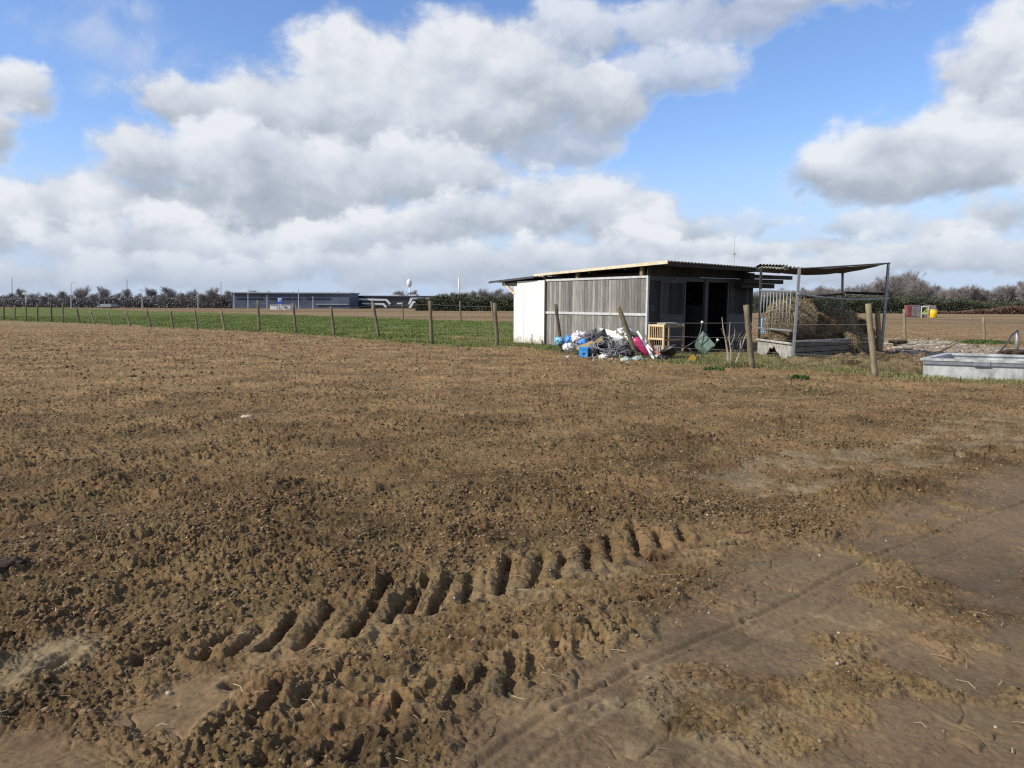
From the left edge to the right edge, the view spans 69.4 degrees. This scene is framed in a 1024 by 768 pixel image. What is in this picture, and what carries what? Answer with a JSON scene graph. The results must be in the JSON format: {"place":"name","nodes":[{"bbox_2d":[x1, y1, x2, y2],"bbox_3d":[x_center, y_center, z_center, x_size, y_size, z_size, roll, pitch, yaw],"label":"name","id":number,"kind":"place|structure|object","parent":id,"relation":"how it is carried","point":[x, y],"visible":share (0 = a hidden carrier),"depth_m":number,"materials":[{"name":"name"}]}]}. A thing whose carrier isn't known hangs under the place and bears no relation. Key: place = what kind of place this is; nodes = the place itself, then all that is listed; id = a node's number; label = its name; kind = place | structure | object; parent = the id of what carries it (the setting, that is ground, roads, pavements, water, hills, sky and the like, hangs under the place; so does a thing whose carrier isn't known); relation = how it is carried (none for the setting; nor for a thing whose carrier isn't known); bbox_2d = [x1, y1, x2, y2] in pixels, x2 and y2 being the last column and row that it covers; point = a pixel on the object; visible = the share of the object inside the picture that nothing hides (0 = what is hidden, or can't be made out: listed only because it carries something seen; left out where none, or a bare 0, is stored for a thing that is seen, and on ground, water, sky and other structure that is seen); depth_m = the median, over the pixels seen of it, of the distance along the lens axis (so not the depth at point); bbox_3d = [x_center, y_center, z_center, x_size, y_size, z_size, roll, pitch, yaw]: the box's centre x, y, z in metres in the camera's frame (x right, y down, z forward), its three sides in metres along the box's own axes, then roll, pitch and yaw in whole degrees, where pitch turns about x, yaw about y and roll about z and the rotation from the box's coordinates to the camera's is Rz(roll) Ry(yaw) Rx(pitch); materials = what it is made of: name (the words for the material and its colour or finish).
{"place":"outdoors","nodes":[
{"label":"outdoors","id":0,"kind":"place"},
{"bbox_2d":[231,292,359,308],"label":"warehouse","id":1,"kind":"structure","parent":0,"point":[328,300],"depth_m":176.88,"materials":[{"name":"grey metal"}]},
{"bbox_2d":[359,294,431,308],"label":"office building","id":2,"kind":"structure","parent":0,"point":[396,301],"depth_m":188.81,"materials":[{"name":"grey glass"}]},
{"bbox_2d":[0,307,1023,767],"bbox_3d":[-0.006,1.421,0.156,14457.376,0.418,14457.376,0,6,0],"label":"ground","id":3,"kind":"structure","parent":0,"point":[578,725],"depth_m":4.39,"materials":[{"name":"soil"}]},
{"bbox_2d":[0,555,28,572],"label":"earth clod","id":4,"kind":"object","parent":3,"relation":"on","point":[6,562],"visible":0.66,"depth_m":4.21,"materials":[{"name":"soil"}]},
{"bbox_2d":[14,287,27,297],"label":"bare tree","id":5,"kind":"object","parent":3,"relation":"on","point":[19,292],"visible":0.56,"depth_m":188.60,"materials":[{"name":"grey plant"}]},
{"bbox_2d":[39,295,48,305],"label":"bare tree","id":6,"kind":"object","parent":3,"relation":"on","point":[44,299],"visible":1,"depth_m":172.26,"materials":[{"name":"grey plant"}]},
{"bbox_2d":[55,291,67,298],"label":"bare tree","id":7,"kind":"object","parent":3,"relation":"on","point":[61,294],"visible":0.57,"depth_m":182.68,"materials":[{"name":"grey plant"}]},
{"bbox_2d":[73,286,92,302],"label":"bare tree","id":8,"kind":"object","parent":3,"relation":"on","point":[80,294],"visible":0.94,"depth_m":180.64,"materials":[{"name":"grey plant"}]},
{"bbox_2d":[88,292,98,304],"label":"bare tree","id":9,"kind":"object","parent":3,"relation":"on","point":[93,297],"visible":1,"depth_m":173.20,"materials":[{"name":"grey plant"}]},
{"bbox_2d":[97,286,111,298],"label":"bare tree","id":10,"kind":"object","parent":3,"relation":"on","point":[103,292],"visible":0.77,"depth_m":191.59,"materials":[{"name":"grey plant"}]},
{"bbox_2d":[97,304,116,307],"bbox_3d":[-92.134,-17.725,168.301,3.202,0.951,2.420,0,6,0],"label":"lorry","id":11,"kind":"object","parent":3,"relation":"on","point":[107,305],"visible":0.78,"depth_m":167.13,"materials":[{"name":"white metal"}]},
{"bbox_2d":[0,295,231,307],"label":"woodland","id":12,"kind":"object","parent":3,"relation":"on","point":[123,301],"visible":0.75,"depth_m":179.69,"materials":[{"name":"plant"}]},
{"bbox_2d":[121,287,132,296],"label":"bare tree","id":13,"kind":"object","parent":3,"relation":"on","point":[127,293],"visible":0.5,"depth_m":193.01,"materials":[{"name":"grey plant"}]},
{"bbox_2d":[145,287,157,297],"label":"bare tree","id":14,"kind":"object","parent":3,"relation":"on","point":[151,292],"visible":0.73,"depth_m":185.75,"materials":[{"name":"grey plant"}]},
{"bbox_2d":[156,293,166,303],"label":"bare tree","id":15,"kind":"object","parent":3,"relation":"on","point":[161,298],"visible":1,"depth_m":173.63,"materials":[{"name":"grey plant"}]},
{"bbox_2d":[160,286,177,299],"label":"bare tree","id":16,"kind":"object","parent":3,"relation":"on","point":[171,293],"visible":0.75,"depth_m":181.92,"materials":[{"name":"grey plant"}]},
{"bbox_2d":[175,292,186,303],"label":"bare tree","id":17,"kind":"object","parent":3,"relation":"on","point":[181,298],"visible":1,"depth_m":174.75,"materials":[{"name":"grey plant"}]},
{"bbox_2d":[184,289,198,296],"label":"bare tree","id":18,"kind":"object","parent":3,"relation":"on","point":[191,293],"visible":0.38,"depth_m":189.72,"materials":[{"name":"grey plant"}]},
{"bbox_2d":[197,293,207,303],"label":"bare tree","id":19,"kind":"object","parent":3,"relation":"on","point":[201,298],"visible":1,"depth_m":171.98,"materials":[{"name":"grey plant"}]},
{"bbox_2d":[203,287,218,306],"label":"bare tree","id":20,"kind":"object","parent":3,"relation":"on","point":[211,296],"visible":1,"depth_m":172.88,"materials":[{"name":"grey plant"}]},
{"bbox_2d":[222,290,231,302],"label":"bare tree","id":21,"kind":"object","parent":3,"relation":"on","point":[228,295],"visible":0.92,"depth_m":179.84,"materials":[{"name":"grey plant"}]},
{"bbox_2d":[1,300,498,345],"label":"wire fence","id":22,"kind":"object","parent":3,"relation":"on","point":[494,306],"visible":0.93,"depth_m":37.48,"materials":[{"name":"brown wood"}]},
{"bbox_2d":[277,298,282,309],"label":"blue sign","id":23,"kind":"object","parent":3,"relation":"on","point":[280,301],"visible":1,"depth_m":145.19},
{"bbox_2d":[270,304,295,309],"bbox_3d":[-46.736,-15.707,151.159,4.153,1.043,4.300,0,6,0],"label":"site cabin","id":24,"kind":"object","parent":3,"relation":"on","point":[275,307],"visible":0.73,"depth_m":149.25,"materials":[{"name":"white metal"}]},
{"bbox_2d":[402,301,461,321],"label":"wire fence","id":25,"kind":"object","parent":3,"relation":"on","point":[459,311],"visible":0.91,"depth_m":61.46,"materials":[{"name":"brown wood"}]},
{"bbox_2d":[415,293,513,310],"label":"hedge","id":26,"kind":"object","parent":3,"relation":"on","point":[442,302],"visible":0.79,"depth_m":137.63,"materials":[{"name":"plant"}]},
{"bbox_2d":[478,288,494,297],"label":"bare tree","id":27,"kind":"object","parent":3,"relation":"on","point":[483,293],"visible":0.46,"depth_m":171.55,"materials":[{"name":"grey plant"}]},
{"bbox_2d":[12,378,1003,767],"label":"pebbles","id":28,"kind":"object","parent":3,"relation":"on","point":[596,596],"visible":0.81,"depth_m":3.72,"materials":[{"name":"stone"}]},
{"bbox_2d":[0,315,1023,384],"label":"grass","id":29,"kind":"structure","parent":3,"relation":"on","point":[284,319],"depth_m":47.28,"materials":[{"name":"plant"}]},
{"bbox_2d":[0,353,1023,763],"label":"straw","id":30,"kind":"object","parent":3,"relation":"on","point":[466,505],"visible":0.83,"depth_m":6.23,"materials":[{"name":"plant"}]},
{"bbox_2d":[554,336,564,344],"bbox_3d":[1.518,-1.374,23.589,0.345,0.316,0.355,0,6,0],"label":"plastic sack","id":31,"kind":"object","parent":3,"relation":"on","point":[558,340],"visible":0.98,"depth_m":23.48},
{"bbox_2d":[562,342,575,352],"bbox_3d":[1.693,-1.090,22.008,0.422,0.310,0.427,0,6,0],"label":"plastic sack","id":32,"kind":"object","parent":3,"relation":"on","point":[567,346],"visible":0.99,"depth_m":21.88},
{"bbox_2d":[579,347,588,356],"bbox_3d":[2.094,-0.927,21.361,0.268,0.290,0.381,2,6,15],"label":"plastic crate","id":33,"kind":"object","parent":3,"relation":"on","point":[583,351],"visible":0.86,"depth_m":21.19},
{"bbox_2d":[576,341,595,350],"bbox_3d":[2.135,-1.108,21.465,0.550,0.295,0.227,-1,6,-12],"label":"wooden board","id":34,"kind":"object","parent":33,"relation":"on","point":[585,344],"visible":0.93,"depth_m":21.47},
{"bbox_2d":[588,343,596,356],"bbox_3d":[2.318,-0.967,21.423,0.320,0.418,0.322,0,6,0],"label":"rubbish bin","id":35,"kind":"object","parent":3,"relation":"on","point":[592,349],"visible":0.66,"depth_m":21.29,"materials":[{"name":"grey plastic"}]},
{"bbox_2d":[595,335,610,353],"bbox_3d":[2.764,-1.184,22.665,1.334,0.627,1.325,0,6,0],"label":"black sheeting","id":36,"kind":"object","parent":3,"relation":"on","point":[598,350],"visible":0.15,"depth_m":22.35,"materials":[{"name":"plastic"}]},
{"bbox_2d":[571,330,584,344],"bbox_3d":[2.052,-1.422,22.798,0.486,0.487,0.566,0,6,0],"label":"cloth bundle","id":37,"kind":"object","parent":36,"relation":"on","point":[576,336],"visible":0.69,"depth_m":22.66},
{"bbox_2d":[583,328,598,341],"bbox_3d":[2.458,-1.437,22.559,0.630,0.527,0.639,3,7,21],"label":"grey sheet","id":38,"kind":"object","parent":36,"relation":"on","point":[590,335],"visible":0.46,"depth_m":22.38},
{"bbox_2d":[599,328,632,339],"bbox_3d":[3.187,-1.522,22.818,1.156,0.412,0.239,5,8,38],"label":"white board","id":39,"kind":"object","parent":36,"relation":"on","point":[608,332],"visible":0.5,"depth_m":22.89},
{"bbox_2d":[599,340,615,352],"bbox_3d":[2.981,-1.097,22.206,0.808,0.443,0.825,0,6,0],"label":"rubbish bag","id":40,"kind":"object","parent":3,"relation":"on","point":[613,345],"visible":0.23,"depth_m":21.95,"materials":[{"name":"black plastic"}]},
{"bbox_2d":[590,328,608,348],"bbox_3d":[2.678,-1.347,22.010,0.607,0.619,0.477,-4,8,-37],"label":"black tarpaulin","id":41,"kind":"object","parent":40,"relation":"on","point":[602,333],"visible":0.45,"depth_m":22.04,"materials":[{"name":"plastic"}]},
{"bbox_2d":[592,337,628,356],"bbox_3d":[2.735,-1.034,20.903,1.062,0.595,0.885,-2,7,-19],"label":"tangled hose","id":42,"kind":"object","parent":3,"relation":"on","point":[613,351],"visible":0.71,"depth_m":20.72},
{"bbox_2d":[460,293,763,297],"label":"woodland","id":43,"kind":"object","parent":3,"relation":"on","point":[477,295],"visible":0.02,"depth_m":173.19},
{"bbox_2d":[565,346,660,360],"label":"litter","id":44,"kind":"object","parent":3,"relation":"on","point":[592,358],"visible":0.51,"depth_m":20.19,"materials":[{"name":"white plastic"}]},
{"bbox_2d":[616,336,630,350],"bbox_3d":[3.288,-1.091,21.615,0.529,0.597,0.590,0,6,0],"label":"rubbish bag","id":45,"kind":"object","parent":3,"relation":"on","point":[625,343],"visible":0.42,"depth_m":21.44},
{"bbox_2d":[620,348,633,356],"bbox_3d":[3.260,-0.871,20.838,0.436,0.292,0.437,4,7,32],"label":"rubbish bag","id":46,"kind":"object","parent":3,"relation":"on","point":[630,352],"visible":0.84,"depth_m":20.70,"materials":[{"name":"black plastic"}]},
{"bbox_2d":[488,260,792,351],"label":"shed","id":47,"kind":"structure","parent":3,"relation":"on","point":[691,296],"depth_m":24.89,"materials":[{"name":"grey wood"}]},
{"bbox_2d":[659,281,685,350],"bbox_3d":[5.060,-2.139,23.341,1.145,2.190,0.040,-4,8,-35],"label":"door","id":48,"kind":"structure","parent":47,"relation":"in","point":[672,293],"depth_m":23.32,"materials":[{"name":"wood"}]},
{"bbox_2d":[725,283,747,347],"bbox_3d":[7.651,-2.329,25.177,1.067,2.190,0.040,-4,8,-35],"label":"door","id":49,"kind":"structure","parent":47,"relation":"in","point":[737,297],"depth_m":25.13,"materials":[{"name":"wood"}]},
{"bbox_2d":[633,337,648,356],"bbox_3d":[3.803,-1.073,21.515,0.661,0.607,0.128,0,6,0],"label":"magenta sled","id":50,"kind":"object","parent":3,"relation":"on","point":[640,347],"visible":0.64,"depth_m":21.47,"materials":[{"name":"plastic"}]},
{"bbox_2d":[636,331,653,358],"bbox_3d":[3.769,-1.104,20.902,0.058,0.788,0.748,-4,7,-32],"label":"lath","id":51,"kind":"object","parent":3,"relation":"on","point":[646,346],"visible":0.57,"depth_m":20.90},
{"bbox_2d":[648,324,684,352],"bbox_3d":[4.704,-1.361,22.559,0.915,0.932,0.635,-4,8,-35],"label":"wooden cot","id":52,"kind":"object","parent":3,"relation":"on","point":[663,339],"visible":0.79,"depth_m":22.35,"materials":[{"name":"brown wood"}]},
{"bbox_2d":[659,344,676,356],"bbox_3d":[4.397,-0.929,20.867,0.507,0.409,0.540,0,6,0],"label":"black tub","id":53,"kind":"object","parent":3,"relation":"on","point":[670,350],"visible":0.89,"depth_m":20.71,"materials":[{"name":"plastic"}]},
{"bbox_2d":[684,321,718,360],"bbox_3d":[5.059,-1.121,19.763,0.854,1.126,0.432,3,7,27],"label":"overturned chair","id":54,"kind":"object","parent":3,"relation":"on","point":[704,344],"visible":0.99,"depth_m":19.75,"materials":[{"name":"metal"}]},
{"bbox_2d":[700,366,724,371],"bbox_3d":[4.622,-0.372,17.190,0.663,0.193,0.528,2,7,19],"label":"weed clump","id":55,"kind":"object","parent":3,"relation":"on","point":[713,368],"visible":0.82,"depth_m":17.07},
{"bbox_2d":[554,303,877,376],"bbox_3d":[4.375,-1.275,19.464,0.817,1.713,10.262,-5,8,-38],"label":"wire fence","id":56,"kind":"object","parent":3,"relation":"on","point":[871,340],"visible":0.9,"depth_m":17.72,"materials":[{"name":"brown wood"}]},
{"bbox_2d":[701,359,747,368],"bbox_3d":[5.244,-0.509,17.971,1.014,0.288,0.929,-3,7,-26],"label":"dry grass tuft","id":57,"kind":"object","parent":3,"relation":"on","point":[731,364],"visible":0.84,"depth_m":17.88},
{"bbox_2d":[721,319,752,366],"bbox_3d":[5.451,-0.991,17.979,0.903,1.266,0.290,-1,6,-9],"label":"dead shrub","id":58,"kind":"object","parent":3,"relation":"on","point":[730,357],"visible":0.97,"depth_m":17.97,"materials":[{"name":"plant"}]},
{"bbox_2d":[452,341,1023,385],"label":"dry grass","id":59,"kind":"structure","parent":3,"relation":"on","point":[682,356],"depth_m":18.29,"materials":[{"name":"plant"}]},
{"bbox_2d":[788,374,809,379],"bbox_3d":[5.855,-0.144,15.052,0.403,0.147,0.474,0,6,0],"label":"weed clump","id":60,"kind":"object","parent":3,"relation":"on","point":[798,376],"visible":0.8,"depth_m":15.03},
{"bbox_2d":[804,285,826,294],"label":"bare tree","id":61,"kind":"object","parent":3,"relation":"on","point":[818,290],"visible":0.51,"depth_m":178.83,"materials":[{"name":"grey plant"}]},
{"bbox_2d":[755,262,890,358],"bbox_3d":[8.860,-2.186,21.854,5.498,2.762,2.876,-4,7,-33],"label":"hay feeder","id":62,"kind":"object","parent":3,"relation":"on","point":[766,345],"visible":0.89,"depth_m":20.62,"materials":[{"name":"metal"}]},
{"bbox_2d":[763,296,819,344],"bbox_3d":[7.780,-1.762,20.698,1.125,1.555,1.504,-2,7,-17],"label":"round bale","id":63,"kind":"object","parent":62,"relation":"on","point":[807,314],"visible":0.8,"depth_m":20.28},
{"bbox_2d":[804,309,863,346],"bbox_3d":[9.073,-1.577,21.564,2.594,1.302,1.583,-4,8,-34],"label":"hay heap","id":64,"kind":"object","parent":62,"relation":"in","point":[832,326],"visible":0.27,"depth_m":20.79,"materials":[{"name":"plant"}]},
{"bbox_2d":[826,304,861,345],"bbox_3d":[9.556,-1.586,21.566,1.077,1.460,1.162,-3,7,-29],"label":"hay heap","id":65,"kind":"object","parent":62,"relation":"in","point":[850,314],"visible":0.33,"depth_m":21.25,"materials":[{"name":"plant"}]},
{"bbox_2d":[842,324,867,352],"bbox_3d":[9.656,-1.160,20.930,0.894,1.055,0.847,0,6,0],"label":"hanging hay","id":66,"kind":"object","parent":62,"relation":"hanging from","point":[856,336],"visible":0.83,"depth_m":20.77},
{"bbox_2d":[858,317,875,343],"bbox_3d":[10.391,-1.422,22.101,1.082,1.202,1.001,5,8,36],"label":"hay heap","id":67,"kind":"object","parent":62,"relation":"on","point":[862,321],"visible":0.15,"depth_m":21.76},
{"bbox_2d":[823,286,840,293],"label":"bare tree","id":68,"kind":"object","parent":3,"relation":"on","point":[834,291],"visible":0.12,"depth_m":195.36,"materials":[{"name":"grey plant"}]},
{"bbox_2d":[858,285,877,296],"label":"bare tree","id":69,"kind":"object","parent":3,"relation":"on","point":[867,289],"visible":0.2,"depth_m":182.65,"materials":[{"name":"grey plant"}]},
{"bbox_2d":[875,311,881,350],"bbox_3d":[10.551,-1.357,21.274,0.299,1.486,0.152,0,6,0],"label":"wooden post","id":70,"kind":"object","parent":3,"relation":"on","point":[878,330],"visible":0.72,"depth_m":21.21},
{"bbox_2d":[870,279,893,296],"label":"bare tree","id":71,"kind":"object","parent":3,"relation":"on","point":[878,288],"visible":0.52,"depth_m":182.58,"materials":[{"name":"grey plant"}]},
{"bbox_2d":[752,292,1023,313],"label":"hedge","id":72,"kind":"object","parent":3,"relation":"on","point":[896,304],"visible":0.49,"depth_m":127.86,"materials":[{"name":"plant"}]},
{"bbox_2d":[753,282,1022,302],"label":"woodland","id":73,"kind":"object","parent":3,"relation":"on","point":[870,286],"visible":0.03,"depth_m":195.71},
{"bbox_2d":[875,272,904,295],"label":"bare tree","id":74,"kind":"object","parent":3,"relation":"on","point":[896,282],"visible":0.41,"depth_m":184.54,"materials":[{"name":"grey plant"}]},
{"bbox_2d":[888,339,908,343],"bbox_3d":[14.059,-1.539,26.993,0.729,0.177,0.554,0,6,0],"label":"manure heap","id":75,"kind":"object","parent":3,"relation":"on","point":[898,341],"visible":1,"depth_m":26.81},
{"bbox_2d":[892,346,913,348],"bbox_3d":[13.556,-1.271,25.667,0.588,0.087,0.448,-3,7,-27],"label":"concrete slab","id":76,"kind":"object","parent":3,"relation":"on","point":[908,347],"depth_m":25.53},
{"bbox_2d":[889,269,917,295],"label":"bare tree","id":77,"kind":"object","parent":3,"relation":"on","point":[906,279],"visible":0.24,"depth_m":194.85,"materials":[{"name":"grey plant"}]},
{"bbox_2d":[911,305,915,317],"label":"pallet stack","id":78,"kind":"object","parent":3,"relation":"on","point":[913,311],"visible":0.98,"depth_m":87.59,"materials":[{"name":"wood"}]},
{"bbox_2d":[913,305,920,317],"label":"pallet stack","id":79,"kind":"object","parent":3,"relation":"on","point":[918,307],"visible":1,"depth_m":87.58,"materials":[{"name":"wood"}]},
{"bbox_2d":[903,275,932,296],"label":"bare tree","id":80,"kind":"object","parent":3,"relation":"on","point":[915,288],"visible":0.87,"depth_m":179.65,"materials":[{"name":"grey plant"}]},
{"bbox_2d":[921,306,928,317],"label":"warning sign","id":81,"kind":"object","parent":3,"relation":"on","point":[924,309],"visible":1,"depth_m":86.74,"materials":[{"name":"white plastic"}]},
{"bbox_2d":[917,283,937,297],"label":"bare tree","id":82,"kind":"object","parent":3,"relation":"on","point":[930,293],"visible":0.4,"depth_m":180.55,"materials":[{"name":"grey plant"}]},
{"bbox_2d":[928,310,937,317],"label":"yellow tank","id":83,"kind":"object","parent":3,"relation":"on","point":[932,313],"visible":1,"depth_m":86.68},
{"bbox_2d":[931,283,943,291],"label":"bare tree","id":84,"kind":"object","parent":3,"relation":"on","point":[938,287],"visible":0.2,"depth_m":206.38,"materials":[{"name":"grey plant"}]},
{"bbox_2d":[936,286,952,298],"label":"bare tree","id":85,"kind":"object","parent":3,"relation":"on","point":[942,294],"visible":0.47,"depth_m":192.25,"materials":[{"name":"grey plant"}]},
{"bbox_2d":[886,338,1019,354],"bbox_3d":[17.075,-1.210,25.092,7.914,0.308,15.088,3,7,24],"label":"rubble","id":86,"kind":"object","parent":3,"relation":"on","point":[943,345],"visible":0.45,"depth_m":26.06,"materials":[{"name":"concrete"}]},
{"bbox_2d":[946,286,966,299],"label":"bare tree","id":87,"kind":"object","parent":3,"relation":"on","point":[959,293],"visible":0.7,"depth_m":181.32,"materials":[{"name":"grey plant"}]},
{"bbox_2d":[903,309,1016,340],"bbox_3d":[19.566,-2.379,30.924,5.860,1.478,0.475,3,7,24],"label":"wire fence","id":88,"kind":"object","parent":3,"relation":"on","point":[904,326],"visible":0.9,"depth_m":31.73,"materials":[{"name":"brown wood"}]},
{"bbox_2d":[911,305,1023,313],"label":"dead bracken","id":89,"kind":"object","parent":3,"relation":"on","point":[1014,309],"visible":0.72,"depth_m":121.56,"materials":[{"name":"plant"}]},
{"bbox_2d":[960,284,977,300],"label":"bare tree","id":90,"kind":"object","parent":3,"relation":"on","point":[967,292],"visible":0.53,"depth_m":185.78,"materials":[{"name":"grey plant"}]},
{"bbox_2d":[920,353,1023,380],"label":"water trough","id":91,"kind":"object","parent":3,"relation":"on","point":[976,366],"visible":0.92,"depth_m":15.54,"materials":[{"name":"metal"}]},
{"bbox_2d":[969,286,984,300],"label":"bare tree","id":92,"kind":"object","parent":3,"relation":"on","point":[976,295],"visible":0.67,"depth_m":186.37,"materials":[{"name":"grey plant"}]},
{"bbox_2d":[977,288,990,301],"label":"bare tree","id":93,"kind":"object","parent":3,"relation":"on","point":[985,297],"visible":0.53,"depth_m":187.92,"materials":[{"name":"grey plant"}]},
{"bbox_2d":[947,339,1023,344],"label":"weed clump","id":94,"kind":"object","parent":3,"relation":"on","point":[976,341],"visible":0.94,"depth_m":29.53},
{"bbox_2d":[982,288,1002,301],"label":"bare tree","id":95,"kind":"object","parent":3,"relation":"on","point":[992,294],"visible":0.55,"depth_m":194.59,"materials":[{"name":"grey plant"}]},
{"bbox_2d":[992,284,1017,301],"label":"bare tree","id":96,"kind":"object","parent":3,"relation":"on","point":[1004,290],"visible":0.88,"depth_m":194.59,"materials":[{"name":"grey plant"}]},
{"bbox_2d":[996,330,1017,353],"bbox_3d":[15.404,-1.282,23.087,1.952,0.786,0.100,-5,8,-40],"label":"hose","id":97,"kind":"object","parent":3,"relation":"on","point":[1008,340],"visible":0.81,"depth_m":23.15,"materials":[{"name":"rubber"}]},
{"bbox_2d":[997,349,1023,354],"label":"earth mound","id":98,"kind":"object","parent":3,"relation":"on","point":[1014,351],"visible":0.89,"depth_m":20.84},
{"bbox_2d":[1004,284,1018,300],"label":"bare tree","id":99,"kind":"object","parent":3,"relation":"on","point":[1013,292],"visible":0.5,"depth_m":194.88,"materials":[{"name":"grey plant"}]},
{"bbox_2d":[1015,330,1018,348],"bbox_3d":[16.201,-1.355,23.741,0.132,0.757,0.110,0,6,0],"label":"standpipe","id":100,"kind":"object","parent":3,"relation":"on","point":[1017,340],"visible":0.66,"depth_m":23.70,"materials":[{"name":"metal"}]},
{"bbox_2d":[1015,281,1023,302],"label":"bare tree","id":101,"kind":"object","parent":3,"relation":"on","point":[1020,285],"visible":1,"depth_m":187.16,"materials":[{"name":"grey plant"}]},
{"bbox_3d":[3.770,-1.310,22.888,0.516,0.477,0.524,0,6,0],"label":"grey sheet","id":102,"kind":"object","parent":3,"relation":"on","visible":0},
{"bbox_2d":[614,327,634,335],"bbox_3d":[3.492,-1.596,22.967,0.669,0.339,0.700,-4,7,-33],"label":"white sheet","id":103,"kind":"object","parent":102,"relation":"on","point":[621,331],"visible":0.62,"depth_m":22.78,"materials":[{"name":"plastic"}]},
{"bbox_2d":[0,0,1023,297],"label":"sky","id":104,"kind":"structure","parent":0,"point":[364,147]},
{"bbox_2d":[904,305,911,317],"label":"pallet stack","id":105,"kind":"object","parent":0,"point":[908,310],"visible":0.8,"depth_m":87.60,"materials":[{"name":"red plastic"}]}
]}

